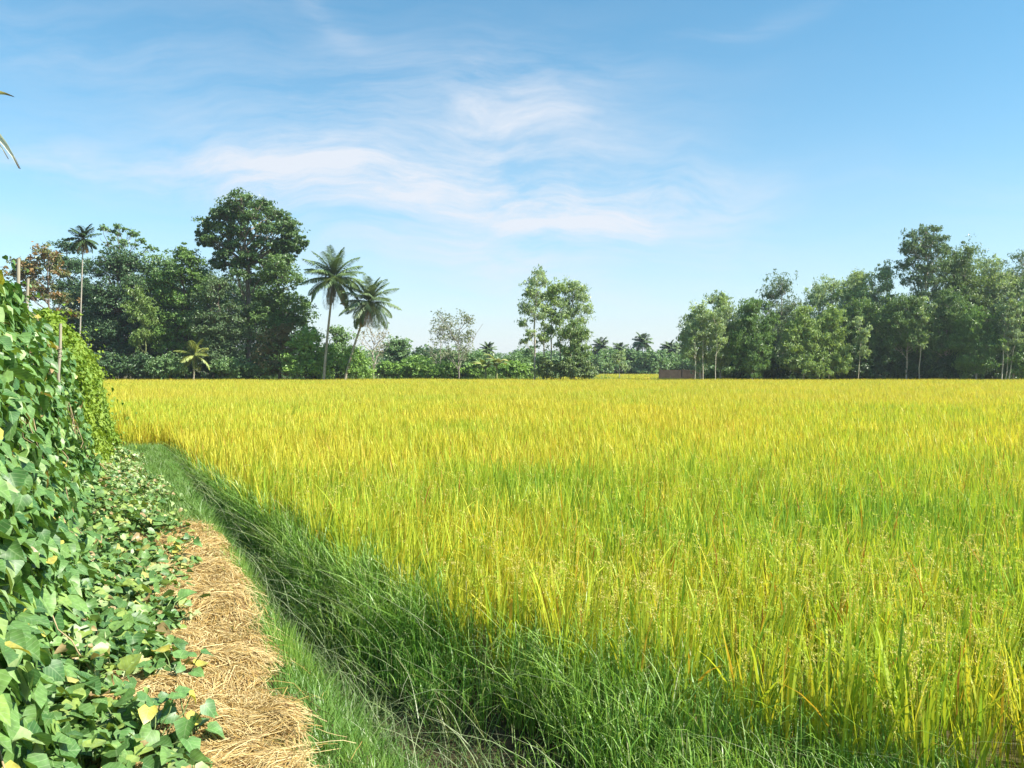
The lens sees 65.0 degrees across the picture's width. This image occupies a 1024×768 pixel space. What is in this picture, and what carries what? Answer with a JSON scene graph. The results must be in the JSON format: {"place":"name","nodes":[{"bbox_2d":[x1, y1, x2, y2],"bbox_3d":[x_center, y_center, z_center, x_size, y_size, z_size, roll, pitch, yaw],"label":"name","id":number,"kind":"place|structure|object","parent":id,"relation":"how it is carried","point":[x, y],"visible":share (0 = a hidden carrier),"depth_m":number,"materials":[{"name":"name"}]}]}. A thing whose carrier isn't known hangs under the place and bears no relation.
{"place":"outdoors","nodes":[
{"label":"outdoors","id":0,"kind":"place"},
{"bbox_2d":[0,0,1023,358],"label":"sky","id":1,"kind":"structure","parent":0,"point":[656,156],"materials":[{"name":"blue"}]},
{"bbox_2d":[103,369,1023,767],"bbox_3d":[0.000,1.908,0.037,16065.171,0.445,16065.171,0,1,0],"label":"ground","id":2,"kind":"structure","parent":0,"point":[509,741],"depth_m":4.52,"materials":[{"name":"green plant"}]},
{"bbox_2d":[0,241,82,320],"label":"broadleaf tree","id":3,"kind":"object","parent":2,"relation":"on","point":[54,258],"visible":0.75,"depth_m":90.89,"materials":[{"name":"green plant"}]},
{"bbox_2d":[0,255,129,767],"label":"bean hedge","id":4,"kind":"object","parent":2,"relation":"on","point":[47,465],"visible":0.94,"depth_m":4.13,"materials":[{"name":"green plant"}]},
{"bbox_2d":[42,237,93,328],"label":"broadleaf tree","id":5,"kind":"object","parent":2,"relation":"on","point":[64,246],"visible":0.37,"depth_m":110.65,"materials":[{"name":"green plant"}]},
{"bbox_2d":[63,224,101,335],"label":"areca palm","id":6,"kind":"object","parent":2,"relation":"on","point":[82,242],"visible":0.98,"depth_m":95.56,"materials":[{"name":"green plant"}]},
{"bbox_2d":[28,302,137,464],"bbox_3d":[-8.592,-0.064,15.723,2.424,3.002,12.708,-1,1,-26],"label":"vine hedge","id":7,"kind":"object","parent":2,"relation":"on","point":[96,412],"visible":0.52,"depth_m":11.89,"materials":[{"name":"green plant"}]},
{"bbox_2d":[44,277,146,361],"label":"broadleaf tree","id":8,"kind":"object","parent":2,"relation":"on","point":[75,296],"visible":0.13,"depth_m":105.90,"materials":[{"name":"green plant"}]},
{"bbox_2d":[6,443,215,767],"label":"bean foliage","id":9,"kind":"object","parent":2,"relation":"on","point":[139,635],"visible":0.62,"depth_m":4.60,"materials":[{"name":"green plant"}]},
{"bbox_2d":[95,348,135,379],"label":"shrub","id":10,"kind":"object","parent":2,"relation":"on","point":[118,365],"visible":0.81,"depth_m":95.02,"materials":[{"name":"green plant"}]},
{"bbox_2d":[69,224,169,378],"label":"broadleaf tree","id":11,"kind":"object","parent":2,"relation":"on","point":[111,328],"visible":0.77,"depth_m":101.87,"materials":[{"name":"green plant"}]},
{"bbox_2d":[97,223,159,376],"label":"wispy tree","id":12,"kind":"object","parent":2,"relation":"on","point":[132,233],"visible":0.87,"depth_m":104.97,"materials":[{"name":"green plant"}]},
{"bbox_2d":[121,350,160,379],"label":"shrub","id":13,"kind":"object","parent":2,"relation":"on","point":[140,363],"visible":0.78,"depth_m":95.87,"materials":[{"name":"green plant"}]},
{"bbox_2d":[120,284,166,377],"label":"slender tree","id":14,"kind":"object","parent":2,"relation":"on","point":[140,335],"visible":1,"depth_m":96.07,"materials":[{"name":"green plant"}]},
{"bbox_2d":[99,272,210,363],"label":"broadleaf tree","id":15,"kind":"object","parent":2,"relation":"on","point":[154,355],"visible":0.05,"depth_m":109.59,"materials":[{"name":"green plant"}]},
{"bbox_2d":[129,250,189,356],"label":"broadleaf tree","id":16,"kind":"object","parent":2,"relation":"on","point":[158,263],"visible":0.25,"depth_m":104.30,"materials":[{"name":"green plant"}]},
{"bbox_2d":[144,351,191,379],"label":"shrub","id":17,"kind":"object","parent":2,"relation":"on","point":[163,365],"visible":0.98,"depth_m":93.90,"materials":[{"name":"green plant"}]},
{"bbox_2d":[135,242,231,378],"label":"broadleaf tree","id":18,"kind":"object","parent":2,"relation":"on","point":[189,260],"visible":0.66,"depth_m":98.57,"materials":[{"name":"green plant"}]},
{"bbox_2d":[173,339,209,379],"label":"young palm","id":19,"kind":"object","parent":2,"relation":"on","point":[190,358],"visible":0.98,"depth_m":93.78,"materials":[{"name":"green plant"}]},
{"bbox_2d":[169,265,239,374],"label":"broadleaf tree","id":20,"kind":"object","parent":2,"relation":"on","point":[235,289],"visible":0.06,"depth_m":104.93,"materials":[{"name":"green plant"}]},
{"bbox_2d":[181,271,258,379],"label":"broadleaf tree","id":21,"kind":"object","parent":2,"relation":"on","point":[223,341],"visible":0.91,"depth_m":96.73,"materials":[{"name":"green plant"}]},
{"bbox_2d":[78,511,363,767],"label":"straw","id":22,"kind":"object","parent":2,"relation":"on","point":[251,718],"visible":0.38,"depth_m":4.12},
{"bbox_2d":[77,685,202,759],"bbox_3d":[-1.527,1.443,3.314,0.472,0.311,0.323,0,1,-22],"label":"bean plant","id":23,"kind":"object","parent":22,"relation":"on","point":[148,714],"visible":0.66,"depth_m":3.37,"materials":[{"name":"green plant"}]},
{"bbox_2d":[125,589,196,621],"bbox_3d":[-2.193,1.457,5.021,0.329,0.250,0.499,0,1,18],"label":"bean plant","id":24,"kind":"object","parent":22,"relation":"on","point":[183,593],"visible":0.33,"depth_m":5.16,"materials":[{"name":"green plant"}]},
{"bbox_2d":[135,644,212,689],"bbox_3d":[-1.728,1.472,4.139,0.363,0.202,0.392,-1,2,-43],"label":"bean plant","id":25,"kind":"object","parent":22,"relation":"on","point":[180,667],"visible":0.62,"depth_m":4.12,"materials":[{"name":"green plant"}]},
{"bbox_2d":[148,535,201,554],"bbox_3d":[-2.861,1.388,6.777,0.522,0.217,0.384,1,2,44],"label":"bean plant","id":26,"kind":"object","parent":22,"relation":"on","point":[173,549],"visible":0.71,"depth_m":6.76,"materials":[{"name":"green plant"}]},
{"bbox_2d":[157,692,224,745],"bbox_3d":[-1.369,1.469,3.458,0.268,0.241,0.270,0,1,0],"label":"bean plant","id":27,"kind":"object","parent":22,"relation":"on","point":[184,726],"visible":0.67,"depth_m":3.43,"materials":[{"name":"green plant"}]},
{"bbox_2d":[207,356,254,379],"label":"shrub","id":28,"kind":"object","parent":2,"relation":"on","point":[227,366],"visible":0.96,"depth_m":95.00,"materials":[{"name":"green plant"}]},
{"bbox_2d":[200,269,298,363],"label":"broadleaf tree","id":29,"kind":"object","parent":2,"relation":"on","point":[237,299],"visible":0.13,"depth_m":111.84,"materials":[{"name":"green plant"}]},
{"bbox_2d":[191,187,310,374],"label":"tall tree","id":30,"kind":"object","parent":2,"relation":"on","point":[230,212],"visible":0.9,"depth_m":99.02,"materials":[{"name":"green plant"}]},
{"bbox_2d":[238,355,276,379],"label":"shrub","id":31,"kind":"object","parent":2,"relation":"on","point":[249,367],"visible":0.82,"depth_m":96.09,"materials":[{"name":"green plant"}]},
{"bbox_2d":[240,321,300,379],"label":"broadleaf tree","id":32,"kind":"object","parent":2,"relation":"on","point":[280,340],"visible":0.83,"depth_m":95.95,"materials":[{"name":"green plant"}]},
{"bbox_2d":[238,250,320,378],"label":"broadleaf tree","id":33,"kind":"object","parent":2,"relation":"on","point":[270,311],"visible":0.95,"depth_m":97.46,"materials":[{"name":"green plant"}]},
{"bbox_2d":[269,324,341,379],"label":"shrub","id":34,"kind":"object","parent":2,"relation":"on","point":[310,357],"visible":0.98,"depth_m":94.90,"materials":[{"name":"green plant"}]},
{"bbox_2d":[299,245,363,379],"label":"coconut palm","id":35,"kind":"object","parent":2,"relation":"on","point":[332,279],"visible":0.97,"depth_m":93.05,"materials":[{"name":"green plant"}]},
{"bbox_2d":[317,324,361,378],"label":"broadleaf tree","id":36,"kind":"object","parent":2,"relation":"on","point":[340,338],"visible":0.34,"depth_m":100.09,"materials":[{"name":"green plant"}]},
{"bbox_2d":[335,343,378,378],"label":"shrub","id":37,"kind":"object","parent":2,"relation":"on","point":[359,367],"visible":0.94,"depth_m":94.14,"materials":[{"name":"green plant"}]},
{"bbox_2d":[338,273,401,378],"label":"coconut palm","id":38,"kind":"object","parent":2,"relation":"on","point":[372,306],"visible":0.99,"depth_m":92.02,"materials":[{"name":"green plant"}]},
{"bbox_2d":[353,322,389,373],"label":"bare tree","id":39,"kind":"object","parent":2,"relation":"on","point":[377,338],"visible":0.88,"depth_m":103.69,"materials":[{"name":"grey plant"}]},
{"bbox_2d":[371,359,403,378],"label":"shrub","id":40,"kind":"object","parent":2,"relation":"on","point":[387,368],"visible":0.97,"depth_m":110.82,"materials":[{"name":"green plant"}]},
{"bbox_2d":[376,334,413,363],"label":"tree","id":41,"kind":"object","parent":2,"relation":"on","point":[396,350],"visible":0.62,"depth_m":128.77,"materials":[{"name":"green plant"}]},
{"bbox_2d":[394,353,437,378],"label":"shrub","id":42,"kind":"object","parent":2,"relation":"on","point":[410,358],"visible":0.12,"depth_m":117.25,"materials":[{"name":"green plant"}]},
{"bbox_2d":[399,356,435,378],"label":"shrub","id":43,"kind":"object","parent":2,"relation":"on","point":[417,369],"visible":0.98,"depth_m":108.91,"materials":[{"name":"green plant"}]},
{"bbox_2d":[407,345,439,365],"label":"tree","id":44,"kind":"object","parent":2,"relation":"on","point":[419,350],"visible":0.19,"depth_m":126.54,"materials":[{"name":"green plant"}]},
{"bbox_2d":[423,319,453,363],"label":"sparse tree","id":45,"kind":"object","parent":2,"relation":"on","point":[439,333],"visible":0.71,"depth_m":117.89,"materials":[{"name":"grey plant"}]},
{"bbox_2d":[150,344,727,370],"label":"woods","id":46,"kind":"object","parent":2,"relation":"on","point":[554,352],"visible":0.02,"depth_m":300.30,"materials":[{"name":"green plant"}]},
{"bbox_2d":[432,359,466,378],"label":"shrub","id":47,"kind":"object","parent":2,"relation":"on","point":[447,370],"visible":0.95,"depth_m":108.95,"materials":[{"name":"green plant"}]},
{"bbox_2d":[432,344,470,365],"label":"tree","id":48,"kind":"object","parent":2,"relation":"on","point":[447,360],"visible":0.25,"depth_m":120.51,"materials":[{"name":"green plant"}]},
{"bbox_2d":[431,307,482,377],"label":"sparse tree","id":49,"kind":"object","parent":2,"relation":"on","point":[460,340],"visible":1,"depth_m":107.87,"materials":[{"name":"grey plant"}]},
{"bbox_2d":[463,360,490,378],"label":"shrub","id":50,"kind":"object","parent":2,"relation":"on","point":[471,371],"visible":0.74,"depth_m":109.12,"materials":[{"name":"green plant"}]},
{"bbox_2d":[487,358,527,378],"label":"shrub","id":51,"kind":"object","parent":2,"relation":"on","point":[506,370],"visible":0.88,"depth_m":107.85,"materials":[{"name":"green plant"}]},
{"bbox_2d":[500,350,531,364],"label":"shrub","id":52,"kind":"object","parent":2,"relation":"on","point":[516,356],"visible":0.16,"depth_m":120.55,"materials":[{"name":"green plant"}]},
{"bbox_2d":[514,263,551,379],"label":"slender tree","id":53,"kind":"object","parent":2,"relation":"on","point":[531,293],"visible":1,"depth_m":95.42,"materials":[{"name":"green plant"}]},
{"bbox_2d":[514,345,554,370],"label":"tree","id":54,"kind":"object","parent":2,"relation":"on","point":[526,352],"visible":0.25,"depth_m":133.88,"materials":[{"name":"green plant"}]},
{"bbox_2d":[530,355,558,379],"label":"shrub","id":55,"kind":"object","parent":2,"relation":"on","point":[544,364],"visible":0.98,"depth_m":94.65,"materials":[{"name":"green plant"}]},
{"bbox_2d":[536,293,554,378],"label":"slender tree","id":56,"kind":"object","parent":2,"relation":"on","point":[545,326],"visible":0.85,"depth_m":96.21,"materials":[{"name":"green plant"}]},
{"bbox_2d":[536,277,570,378],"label":"slender tree","id":57,"kind":"object","parent":2,"relation":"on","point":[553,291],"visible":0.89,"depth_m":96.30,"materials":[{"name":"green plant"}]},
{"bbox_2d":[551,298,569,378],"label":"slender tree","id":58,"kind":"object","parent":2,"relation":"on","point":[561,314],"visible":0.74,"depth_m":96.16,"materials":[{"name":"green plant"}]},
{"bbox_2d":[103,355,1022,379],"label":"undergrowth","id":59,"kind":"object","parent":2,"relation":"on","point":[994,374],"visible":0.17,"depth_m":100.44,"materials":[{"name":"green plant"}]},
{"bbox_2d":[103,373,1023,767],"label":"rice","id":60,"kind":"object","parent":2,"relation":"on","point":[875,527],"visible":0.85,"depth_m":7.55,"materials":[{"name":"yellow plant"}]},
{"bbox_2d":[549,356,578,379],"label":"shrub","id":61,"kind":"object","parent":2,"relation":"on","point":[563,366],"visible":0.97,"depth_m":94.39,"materials":[{"name":"green plant"}]},
{"bbox_2d":[556,319,594,378],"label":"slender tree","id":62,"kind":"object","parent":2,"relation":"on","point":[577,346],"visible":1,"depth_m":94.18,"materials":[{"name":"green plant"}]},
{"bbox_2d":[556,276,595,355],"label":"slender tree","id":63,"kind":"object","parent":2,"relation":"on","point":[575,289],"visible":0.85,"depth_m":97.23,"materials":[{"name":"green plant"}]},
{"bbox_2d":[563,358,598,379],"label":"shrub","id":64,"kind":"object","parent":2,"relation":"on","point":[584,370],"visible":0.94,"depth_m":94.27,"materials":[{"name":"green plant"}]},
{"bbox_2d":[581,349,613,373],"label":"tree","id":65,"kind":"object","parent":2,"relation":"on","point":[597,360],"visible":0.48,"depth_m":189.79,"materials":[{"name":"green plant"}]},
{"bbox_2d":[591,337,612,354],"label":"coconut palm","id":66,"kind":"object","parent":2,"relation":"on","point":[600,343],"visible":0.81,"depth_m":204.07,"materials":[{"name":"green plant"}]},
{"bbox_2d":[602,349,630,377],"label":"slender tree","id":67,"kind":"object","parent":2,"relation":"on","point":[616,360],"visible":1,"depth_m":107.69,"materials":[{"name":"green plant"}]},
{"bbox_2d":[603,346,631,373],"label":"tree","id":68,"kind":"object","parent":2,"relation":"on","point":[608,354],"visible":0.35,"depth_m":194.06,"materials":[{"name":"green plant"}]},
{"bbox_2d":[621,344,640,373],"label":"tree","id":69,"kind":"object","parent":2,"relation":"on","point":[629,352],"visible":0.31,"depth_m":197.58,"materials":[{"name":"green plant"}]},
{"bbox_2d":[632,332,653,351],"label":"coconut palm","id":70,"kind":"object","parent":2,"relation":"on","point":[641,344],"visible":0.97,"depth_m":198.70,"materials":[{"name":"green plant"}]},
{"bbox_2d":[631,349,673,374],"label":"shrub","id":71,"kind":"object","parent":2,"relation":"on","point":[650,362],"visible":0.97,"depth_m":189.88,"materials":[{"name":"green plant"}]},
{"bbox_2d":[655,349,678,369],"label":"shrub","id":72,"kind":"object","parent":2,"relation":"on","point":[671,357],"visible":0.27,"depth_m":193.65,"materials":[{"name":"green plant"}]},
{"bbox_2d":[681,310,710,375],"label":"slender tree","id":73,"kind":"object","parent":2,"relation":"on","point":[693,340],"visible":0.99,"depth_m":94.25,"materials":[{"name":"green plant"}]},
{"bbox_2d":[675,300,724,378],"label":"slender tree","id":74,"kind":"object","parent":2,"relation":"on","point":[709,357],"visible":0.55,"depth_m":96.02,"materials":[{"name":"green plant"}]},
{"bbox_2d":[691,311,723,364],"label":"slender tree","id":75,"kind":"object","parent":2,"relation":"on","point":[706,324],"visible":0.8,"depth_m":94.67,"materials":[{"name":"green plant"}]},
{"bbox_2d":[659,369,775,379],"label":"brick wall","id":76,"kind":"structure","parent":2,"relation":"on","point":[680,374],"depth_m":103.89,"materials":[{"name":"grey brick"}]},
{"bbox_2d":[707,304,730,379],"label":"slender tree","id":77,"kind":"object","parent":2,"relation":"on","point":[718,329],"visible":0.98,"depth_m":94.14,"materials":[{"name":"green plant"}]},
{"bbox_2d":[702,289,743,378],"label":"slender tree","id":78,"kind":"object","parent":2,"relation":"on","point":[720,299],"visible":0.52,"depth_m":98.03,"materials":[{"name":"green plant"}]},
{"bbox_2d":[721,366,747,378],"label":"shrub","id":79,"kind":"object","parent":2,"relation":"on","point":[730,373],"visible":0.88,"depth_m":99.73,"materials":[{"name":"green plant"}]},
{"bbox_2d":[725,296,783,379],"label":"slender tree","id":80,"kind":"object","parent":2,"relation":"on","point":[744,339],"visible":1,"depth_m":94.73,"materials":[{"name":"green plant"}]},
{"bbox_2d":[753,269,808,359],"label":"slender tree","id":81,"kind":"object","parent":2,"relation":"on","point":[771,295],"visible":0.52,"depth_m":102.95,"materials":[{"name":"green plant"}]},
{"bbox_2d":[774,304,831,379],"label":"slender tree","id":82,"kind":"object","parent":2,"relation":"on","point":[801,335],"visible":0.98,"depth_m":94.80,"materials":[{"name":"green plant"}]},
{"bbox_2d":[797,273,861,341],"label":"slender tree","id":83,"kind":"object","parent":2,"relation":"on","point":[818,295],"visible":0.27,"depth_m":104.64,"materials":[{"name":"green plant"}]},
{"bbox_2d":[811,302,852,379],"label":"slender tree","id":84,"kind":"object","parent":2,"relation":"on","point":[831,322],"visible":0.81,"depth_m":95.28,"materials":[{"name":"green plant"}]},
{"bbox_2d":[826,341,875,378],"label":"shrub","id":85,"kind":"object","parent":2,"relation":"on","point":[856,366],"visible":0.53,"depth_m":97.23,"materials":[{"name":"green plant"}]},
{"bbox_2d":[847,315,872,377],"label":"slender tree","id":86,"kind":"object","parent":2,"relation":"on","point":[863,339],"visible":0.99,"depth_m":94.81,"materials":[{"name":"green plant"}]},
{"bbox_2d":[832,266,894,341],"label":"slender tree","id":87,"kind":"object","parent":2,"relation":"on","point":[857,277],"visible":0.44,"depth_m":103.46,"materials":[{"name":"green plant"}]},
{"bbox_2d":[839,287,888,377],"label":"slender tree","id":88,"kind":"object","parent":2,"relation":"on","point":[868,312],"visible":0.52,"depth_m":98.74,"materials":[{"name":"green plant"}]},
{"bbox_2d":[857,341,908,379],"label":"shrub","id":89,"kind":"object","parent":2,"relation":"on","point":[881,368],"visible":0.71,"depth_m":98.40,"materials":[{"name":"green plant"}]},
{"bbox_2d":[871,259,898,377],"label":"slender tree","id":90,"kind":"object","parent":2,"relation":"on","point":[887,287],"visible":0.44,"depth_m":102.30,"materials":[{"name":"green plant"}]},
{"bbox_2d":[874,292,940,378],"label":"slender tree","id":91,"kind":"object","parent":2,"relation":"on","point":[896,312],"visible":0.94,"depth_m":96.77,"materials":[{"name":"green plant"}]},
{"bbox_2d":[887,342,946,379],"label":"shrub","id":92,"kind":"object","parent":2,"relation":"on","point":[913,364],"visible":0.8,"depth_m":98.36,"materials":[{"name":"green plant"}]},
{"bbox_2d":[903,296,937,378],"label":"slender tree","id":93,"kind":"object","parent":2,"relation":"on","point":[933,306],"visible":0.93,"depth_m":96.17,"materials":[{"name":"green plant"}]},
{"bbox_2d":[893,223,957,375],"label":"slender tree","id":94,"kind":"object","parent":2,"relation":"on","point":[932,241],"visible":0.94,"depth_m":99.90,"materials":[{"name":"green plant"}]},
{"bbox_2d":[914,285,981,378],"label":"slender tree","id":95,"kind":"object","parent":2,"relation":"on","point":[956,307],"visible":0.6,"depth_m":96.60,"materials":[{"name":"green plant"}]},
{"bbox_2d":[929,350,971,379],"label":"shrub","id":96,"kind":"object","parent":2,"relation":"on","point":[945,368],"visible":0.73,"depth_m":97.34,"materials":[{"name":"green plant"}]},
{"bbox_2d":[921,234,993,333],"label":"slender tree","id":97,"kind":"object","parent":2,"relation":"on","point":[960,273],"visible":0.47,"depth_m":100.48,"materials":[{"name":"green plant"}]},
{"bbox_2d":[943,305,1012,379],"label":"shrub","id":98,"kind":"object","parent":2,"relation":"on","point":[977,343],"visible":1,"depth_m":94.29,"materials":[{"name":"green plant"}]},
{"bbox_2d":[975,253,1020,358],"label":"slender tree","id":99,"kind":"object","parent":2,"relation":"on","point":[1000,285],"visible":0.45,"depth_m":101.54,"materials":[{"name":"green plant"}]},
{"bbox_2d":[990,249,1023,312],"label":"slender tree","id":100,"kind":"object","parent":2,"relation":"on","point":[1019,267],"visible":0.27,"depth_m":102.93,"materials":[{"name":"green plant"}]},
{"bbox_2d":[990,292,1023,379],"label":"slender tree","id":101,"kind":"object","parent":2,"relation":"on","point":[1002,308],"visible":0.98,"depth_m":92.92,"materials":[{"name":"green plant"}]},
{"bbox_2d":[992,299,1023,379],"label":"slender tree","id":102,"kind":"object","parent":2,"relation":"on","point":[1018,354],"visible":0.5,"depth_m":94.01,"materials":[{"name":"green plant"}]},
{"bbox_2d":[996,304,1023,379],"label":"slender tree","id":103,"kind":"object","parent":2,"relation":"on","point":[1017,341],"visible":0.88,"depth_m":93.17,"materials":[{"name":"green plant"}]},
{"bbox_2d":[1006,289,1023,378],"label":"slender tree","id":104,"kind":"object","parent":2,"relation":"on","point":[1019,319],"visible":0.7,"depth_m":93.02,"materials":[{"name":"green plant"}]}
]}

